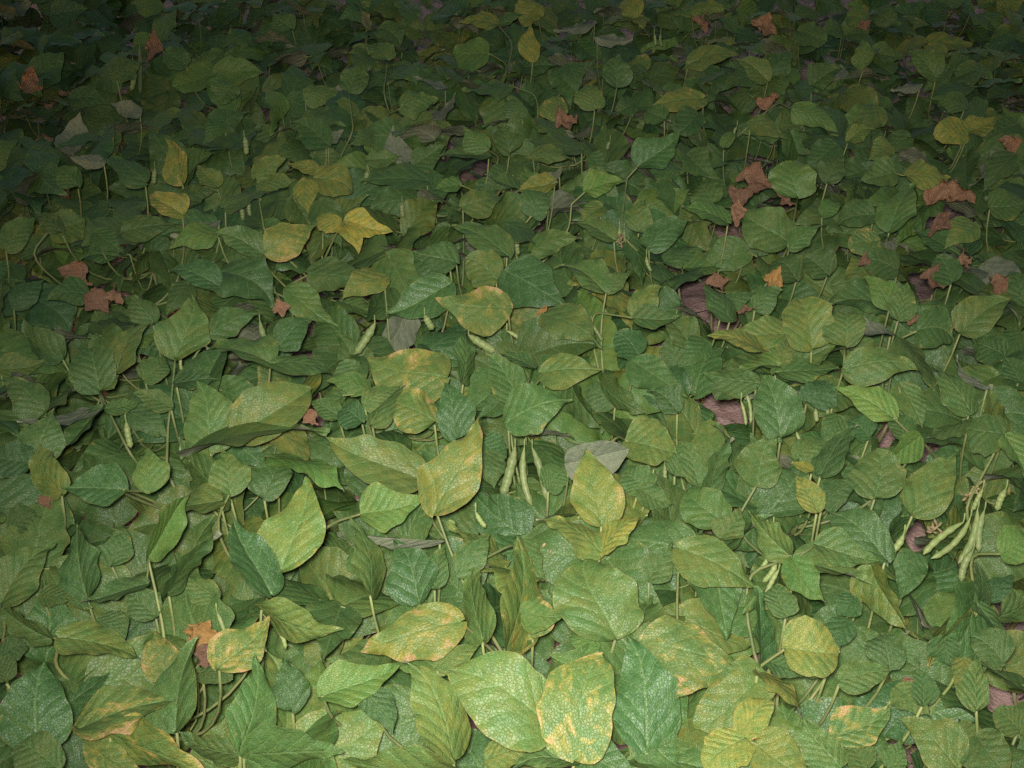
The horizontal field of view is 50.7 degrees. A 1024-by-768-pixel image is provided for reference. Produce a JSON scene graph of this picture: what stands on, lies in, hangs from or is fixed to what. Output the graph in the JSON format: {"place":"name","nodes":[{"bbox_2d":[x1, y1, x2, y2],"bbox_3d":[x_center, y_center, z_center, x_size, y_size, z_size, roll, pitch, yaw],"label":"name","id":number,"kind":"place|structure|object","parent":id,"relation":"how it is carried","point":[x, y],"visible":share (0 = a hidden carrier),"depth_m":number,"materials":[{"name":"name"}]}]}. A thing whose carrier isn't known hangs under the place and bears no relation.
{"place":"outdoors","nodes":[
{"label":"outdoors","id":0,"kind":"place"},
{"bbox_2d":[0,0,1023,767],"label":"ground","id":1,"kind":"structure","parent":0,"point":[726,412],"depth_m":2.91,"materials":[{"name":"soil"}]},
{"bbox_2d":[0,0,31,29],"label":"bean plant","id":2,"kind":"object","parent":1,"relation":"on","point":[14,23],"visible":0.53,"depth_m":3.67,"materials":[{"name":"green plant"}]},
{"bbox_2d":[0,26,65,132],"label":"bean plant","id":3,"kind":"object","parent":1,"relation":"on","point":[19,36],"visible":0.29,"depth_m":3.15,"materials":[{"name":"green plant"}]},
{"bbox_2d":[0,62,68,147],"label":"bean plant","id":4,"kind":"object","parent":1,"relation":"on","point":[19,129],"visible":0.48,"depth_m":2.93,"materials":[{"name":"green plant"}]},
{"bbox_2d":[0,136,68,224],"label":"bean plant","id":5,"kind":"object","parent":1,"relation":"on","point":[11,155],"visible":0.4,"depth_m":2.57,"materials":[{"name":"green plant"}]},
{"bbox_2d":[0,260,79,415],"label":"bean plant","id":6,"kind":"object","parent":1,"relation":"on","point":[17,354],"visible":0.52,"depth_m":1.86,"materials":[{"name":"green plant"}]},
{"bbox_2d":[0,0,95,120],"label":"bean plant","id":7,"kind":"object","parent":1,"relation":"on","point":[21,8],"visible":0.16,"depth_m":3.47,"materials":[{"name":"green plant"}]},
{"bbox_2d":[0,216,107,331],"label":"bean plant","id":8,"kind":"object","parent":1,"relation":"on","point":[18,239],"visible":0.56,"depth_m":2.10,"materials":[{"name":"green plant"}]},
{"bbox_2d":[0,494,131,767],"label":"bean plant","id":9,"kind":"object","parent":1,"relation":"on","point":[29,561],"visible":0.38,"depth_m":1.35,"materials":[{"name":"green plant"}]},
{"bbox_2d":[0,371,139,642],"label":"bean plant","id":10,"kind":"object","parent":1,"relation":"on","point":[32,471],"visible":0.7,"depth_m":1.57,"materials":[{"name":"green plant"}]},
{"bbox_2d":[4,0,137,102],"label":"bean plant","id":11,"kind":"object","parent":1,"relation":"on","point":[88,44],"visible":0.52,"depth_m":3.38,"materials":[{"name":"green plant"}]},
{"bbox_2d":[0,29,171,149],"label":"bean plant","id":12,"kind":"object","parent":1,"relation":"on","point":[47,70],"visible":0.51,"depth_m":2.99,"materials":[{"name":"green plant"}]},
{"bbox_2d":[11,0,165,43],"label":"bean plant","id":13,"kind":"object","parent":1,"relation":"on","point":[99,14],"visible":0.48,"depth_m":3.68,"materials":[{"name":"green plant"}]},
{"bbox_2d":[0,112,212,291],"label":"bean plant","id":14,"kind":"object","parent":1,"relation":"on","point":[84,177],"visible":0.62,"depth_m":2.47,"materials":[{"name":"green plant"}]},
{"bbox_2d":[27,57,202,215],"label":"bean plant","id":15,"kind":"object","parent":1,"relation":"on","point":[96,119],"visible":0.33,"depth_m":2.79,"materials":[{"name":"green plant"}]},
{"bbox_2d":[15,283,315,520],"bbox_3d":[-0.629,0.088,1.926,0.578,0.527,0.586,0,35,0],"label":"bean plant","id":16,"kind":"object","parent":1,"relation":"on","point":[123,424],"visible":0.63,"depth_m":1.79,"materials":[{"name":"green plant"}]},
{"bbox_2d":[29,137,306,362],"bbox_3d":[-0.688,-0.200,2.312,0.613,0.557,0.611,-15,38,-20],"label":"bean plant","id":17,"kind":"object","parent":1,"relation":"on","point":[102,238],"visible":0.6,"depth_m":2.19,"materials":[{"name":"green plant"}]},
{"bbox_2d":[0,476,383,767],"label":"bean plant","id":18,"kind":"object","parent":1,"relation":"on","point":[131,703],"visible":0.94,"depth_m":1.25,"materials":[{"name":"green plant"}]},
{"bbox_2d":[114,0,277,58],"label":"bean plant","id":19,"kind":"object","parent":1,"relation":"on","point":[226,15],"visible":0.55,"depth_m":3.63,"materials":[{"name":"green plant"}]},
{"bbox_2d":[115,0,283,111],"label":"bean plant","id":20,"kind":"object","parent":1,"relation":"on","point":[164,25],"visible":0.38,"depth_m":3.42,"materials":[{"name":"green plant"}]},
{"bbox_2d":[125,28,340,126],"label":"bean plant","id":21,"kind":"object","parent":1,"relation":"on","point":[178,74],"visible":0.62,"depth_m":3.07,"materials":[{"name":"green plant"}]},
{"bbox_2d":[60,294,434,767],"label":"bean plant","id":22,"kind":"object","parent":1,"relation":"on","point":[330,589],"visible":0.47,"depth_m":1.52,"materials":[{"name":"green plant"}]},
{"bbox_2d":[139,64,368,248],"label":"bean plant","id":23,"kind":"object","parent":1,"relation":"on","point":[288,101],"visible":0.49,"depth_m":2.74,"materials":[{"name":"green plant"}]},
{"bbox_2d":[191,0,381,79],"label":"bean plant","id":24,"kind":"object","parent":1,"relation":"on","point":[256,14],"visible":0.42,"depth_m":3.53,"materials":[{"name":"green plant"}]},
{"bbox_2d":[188,118,397,299],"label":"bean plant","id":25,"kind":"object","parent":1,"relation":"on","point":[314,154],"visible":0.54,"depth_m":2.44,"materials":[{"name":"green plant"}]},
{"bbox_2d":[161,155,467,376],"bbox_3d":[-0.417,-0.163,2.271,0.619,0.543,0.604,17,38,23],"label":"bean plant","id":26,"kind":"object","parent":1,"relation":"on","point":[241,272],"visible":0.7,"depth_m":2.09,"materials":[{"name":"green plant"}]},
{"bbox_2d":[260,0,444,89],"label":"bean plant","id":27,"kind":"object","parent":1,"relation":"on","point":[335,26],"visible":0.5,"depth_m":3.36,"materials":[{"name":"green plant"}]},
{"bbox_2d":[268,23,491,127],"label":"bean plant","id":28,"kind":"object","parent":1,"relation":"on","point":[362,59],"visible":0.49,"depth_m":3.03,"materials":[{"name":"green plant"}]},
{"bbox_2d":[303,42,505,226],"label":"bean plant","id":29,"kind":"object","parent":1,"relation":"on","point":[415,126],"visible":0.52,"depth_m":2.73,"materials":[{"name":"green plant"}]},
{"bbox_2d":[205,267,620,530],"bbox_3d":[-0.155,0.080,1.933,0.696,0.532,0.522,0,35,0],"label":"bean plant","id":30,"kind":"object","parent":1,"relation":"on","point":[365,374],"visible":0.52,"depth_m":1.79,"materials":[{"name":"green plant"}]},
{"bbox_2d":[339,0,510,63],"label":"bean plant","id":31,"kind":"object","parent":1,"relation":"on","point":[408,11],"visible":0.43,"depth_m":3.54,"materials":[{"name":"green plant"}]},
{"bbox_2d":[334,124,539,280],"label":"bean plant","id":32,"kind":"object","parent":1,"relation":"on","point":[403,178],"visible":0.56,"depth_m":2.40,"materials":[{"name":"green plant"}]},
{"bbox_2d":[368,0,530,147],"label":"bean plant","id":33,"kind":"object","parent":1,"relation":"on","point":[455,12],"visible":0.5,"depth_m":3.47,"materials":[{"name":"green plant"}]},
{"bbox_2d":[392,11,607,195],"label":"bean plant","id":34,"kind":"object","parent":1,"relation":"on","point":[564,80],"visible":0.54,"depth_m":3.00,"materials":[{"name":"green plant"}]},
{"bbox_2d":[363,166,667,353],"bbox_3d":[0.024,-0.188,2.320,0.630,0.529,0.694,0,35,0],"label":"bean plant","id":35,"kind":"object","parent":1,"relation":"on","point":[509,255],"visible":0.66,"depth_m":2.08,"materials":[{"name":"green plant"}]},
{"bbox_2d":[325,347,750,653],"bbox_3d":[0.023,0.254,1.659,0.593,0.563,0.619,0,35,0],"label":"bean plant","id":36,"kind":"object","parent":1,"relation":"on","point":[593,492],"visible":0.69,"depth_m":1.50,"materials":[{"name":"green plant"}]},
{"bbox_2d":[317,418,799,767],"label":"bean plant","id":37,"kind":"object","parent":1,"relation":"on","point":[432,683],"visible":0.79,"depth_m":1.25,"materials":[{"name":"green plant"}]},
{"bbox_2d":[456,53,672,235],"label":"bean plant","id":38,"kind":"object","parent":1,"relation":"on","point":[504,104],"visible":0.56,"depth_m":2.74,"materials":[{"name":"green plant"}]},
{"bbox_2d":[500,0,638,62],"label":"bean plant","id":39,"kind":"object","parent":1,"relation":"on","point":[559,14],"visible":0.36,"depth_m":3.60,"materials":[{"name":"green plant"}]},
{"bbox_2d":[485,0,686,141],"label":"bean plant","id":40,"kind":"object","parent":1,"relation":"on","point":[584,49],"visible":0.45,"depth_m":3.31,"materials":[{"name":"green plant"}]},
{"bbox_2d":[462,122,727,289],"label":"bean plant","id":41,"kind":"object","parent":1,"relation":"on","point":[606,150],"visible":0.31,"depth_m":2.45,"materials":[{"name":"green plant"}]},
{"bbox_2d":[435,258,755,466],"bbox_3d":[0.141,0.074,1.929,0.555,0.548,0.614,-22,40,-28],"label":"bean plant","id":42,"kind":"object","parent":1,"relation":"on","point":[587,351],"visible":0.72,"depth_m":1.81,"materials":[{"name":"green plant"}]},
{"bbox_2d":[551,29,740,150],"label":"bean plant","id":43,"kind":"object","parent":1,"relation":"on","point":[701,60],"visible":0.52,"depth_m":3.02,"materials":[{"name":"green plant"}]},
{"bbox_2d":[632,0,768,61],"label":"bean plant","id":44,"kind":"object","parent":1,"relation":"on","point":[668,14],"visible":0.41,"depth_m":3.58,"materials":[{"name":"green plant"}]},
{"bbox_2d":[611,701,818,767],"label":"bean plant","id":45,"kind":"object","parent":1,"relation":"on","point":[723,747],"visible":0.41,"depth_m":1.10,"materials":[{"name":"green plant"}]},
{"bbox_2d":[601,0,832,128],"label":"bean plant","id":46,"kind":"object","parent":1,"relation":"on","point":[703,12],"visible":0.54,"depth_m":3.40,"materials":[{"name":"green plant"}]},
{"bbox_2d":[570,133,866,404],"bbox_3d":[0.416,-0.165,2.267,0.609,0.551,0.632,0,35,0],"label":"bean plant","id":47,"kind":"object","parent":1,"relation":"on","point":[772,280],"visible":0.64,"depth_m":2.15,"materials":[{"name":"green plant"}]},
{"bbox_2d":[631,56,840,235],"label":"bean plant","id":48,"kind":"object","parent":1,"relation":"on","point":[764,134],"visible":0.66,"depth_m":2.69,"materials":[{"name":"green plant"}]},
{"bbox_2d":[621,124,874,315],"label":"bean plant","id":49,"kind":"object","parent":1,"relation":"on","point":[824,158],"visible":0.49,"depth_m":2.44,"materials":[{"name":"green plant"}]},
{"bbox_2d":[546,508,985,767],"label":"bean plant","id":50,"kind":"object","parent":1,"relation":"on","point":[850,643],"visible":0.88,"depth_m":1.24,"materials":[{"name":"green plant"}]},
{"bbox_2d":[708,0,871,71],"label":"bean plant","id":51,"kind":"object","parent":1,"relation":"on","point":[809,14],"visible":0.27,"depth_m":3.70,"materials":[{"name":"green plant"}]},
{"bbox_2d":[704,39,895,158],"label":"bean plant","id":52,"kind":"object","parent":1,"relation":"on","point":[847,95],"visible":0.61,"depth_m":2.97,"materials":[{"name":"green plant"}]},
{"bbox_2d":[591,355,1023,711],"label":"bean plant","id":53,"kind":"object","parent":1,"relation":"on","point":[725,487],"visible":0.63,"depth_m":1.51,"materials":[{"name":"green plant"}]},
{"bbox_2d":[739,4,916,99],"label":"bean plant","id":54,"kind":"object","parent":1,"relation":"on","point":[879,24],"visible":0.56,"depth_m":3.37,"materials":[{"name":"green plant"}]},
{"bbox_2d":[707,276,1011,456],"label":"bean plant","id":55,"kind":"object","parent":1,"relation":"on","point":[902,371],"visible":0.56,"depth_m":1.77,"materials":[{"name":"green plant"}]},
{"bbox_2d":[746,57,998,166],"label":"bean plant","id":56,"kind":"object","parent":1,"relation":"on","point":[820,76],"visible":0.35,"depth_m":2.78,"materials":[{"name":"green plant"}]},
{"bbox_2d":[778,178,1023,381],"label":"bean plant","id":57,"kind":"object","parent":1,"relation":"on","point":[861,229],"visible":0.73,"depth_m":2.13,"materials":[{"name":"green plant"}]},
{"bbox_2d":[816,106,1023,302],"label":"bean plant","id":58,"kind":"object","parent":1,"relation":"on","point":[880,171],"visible":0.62,"depth_m":2.50,"materials":[{"name":"green plant"}]},
{"bbox_2d":[844,0,1002,73],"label":"bean plant","id":59,"kind":"object","parent":1,"relation":"on","point":[914,16],"visible":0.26,"depth_m":3.51,"materials":[{"name":"green plant"}]},
{"bbox_2d":[834,37,1021,134],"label":"bean plant","id":60,"kind":"object","parent":1,"relation":"on","point":[936,72],"visible":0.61,"depth_m":2.97,"materials":[{"name":"green plant"}]},
{"bbox_2d":[834,327,1023,637],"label":"bean plant","id":61,"kind":"object","parent":1,"relation":"on","point":[975,413],"visible":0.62,"depth_m":1.62,"materials":[{"name":"green plant"}]},
{"bbox_2d":[880,508,1023,767],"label":"bean plant","id":62,"kind":"object","parent":1,"relation":"on","point":[960,616],"visible":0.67,"depth_m":1.31,"materials":[{"name":"green plant"}]},
{"bbox_2d":[894,0,1023,111],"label":"bean plant","id":63,"kind":"object","parent":1,"relation":"on","point":[1007,37],"visible":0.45,"depth_m":3.29,"materials":[{"name":"green plant"}]},
{"bbox_2d":[900,657,1023,767],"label":"bean plant","id":64,"kind":"object","parent":1,"relation":"on","point":[946,743],"visible":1,"depth_m":1.13,"materials":[{"name":"green plant"}]},
{"bbox_2d":[920,269,1023,466],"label":"bean plant","id":65,"kind":"object","parent":1,"relation":"on","point":[993,348],"visible":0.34,"depth_m":1.91,"materials":[{"name":"green plant"}]},
{"bbox_2d":[920,47,1023,113],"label":"bean plant","id":66,"kind":"object","parent":1,"relation":"on","point":[990,64],"visible":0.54,"depth_m":3.11,"materials":[{"name":"green plant"}]},
{"bbox_2d":[923,177,1023,302],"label":"bean plant","id":67,"kind":"object","parent":1,"relation":"on","point":[1006,211],"visible":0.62,"depth_m":2.28,"materials":[{"name":"green plant"}]},
{"bbox_2d":[943,107,1023,241],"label":"bean plant","id":68,"kind":"object","parent":1,"relation":"on","point":[1009,122],"visible":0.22,"depth_m":2.59,"materials":[{"name":"green plant"}]},
{"bbox_2d":[949,0,1023,109],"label":"bean plant","id":69,"kind":"object","parent":1,"relation":"on","point":[999,6],"visible":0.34,"depth_m":3.45,"materials":[{"name":"green plant"}]},
{"bbox_2d":[984,100,1023,157],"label":"bean plant","id":70,"kind":"object","parent":1,"relation":"on","point":[991,112],"visible":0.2,"depth_m":2.94,"materials":[{"name":"green plant"}]}
]}

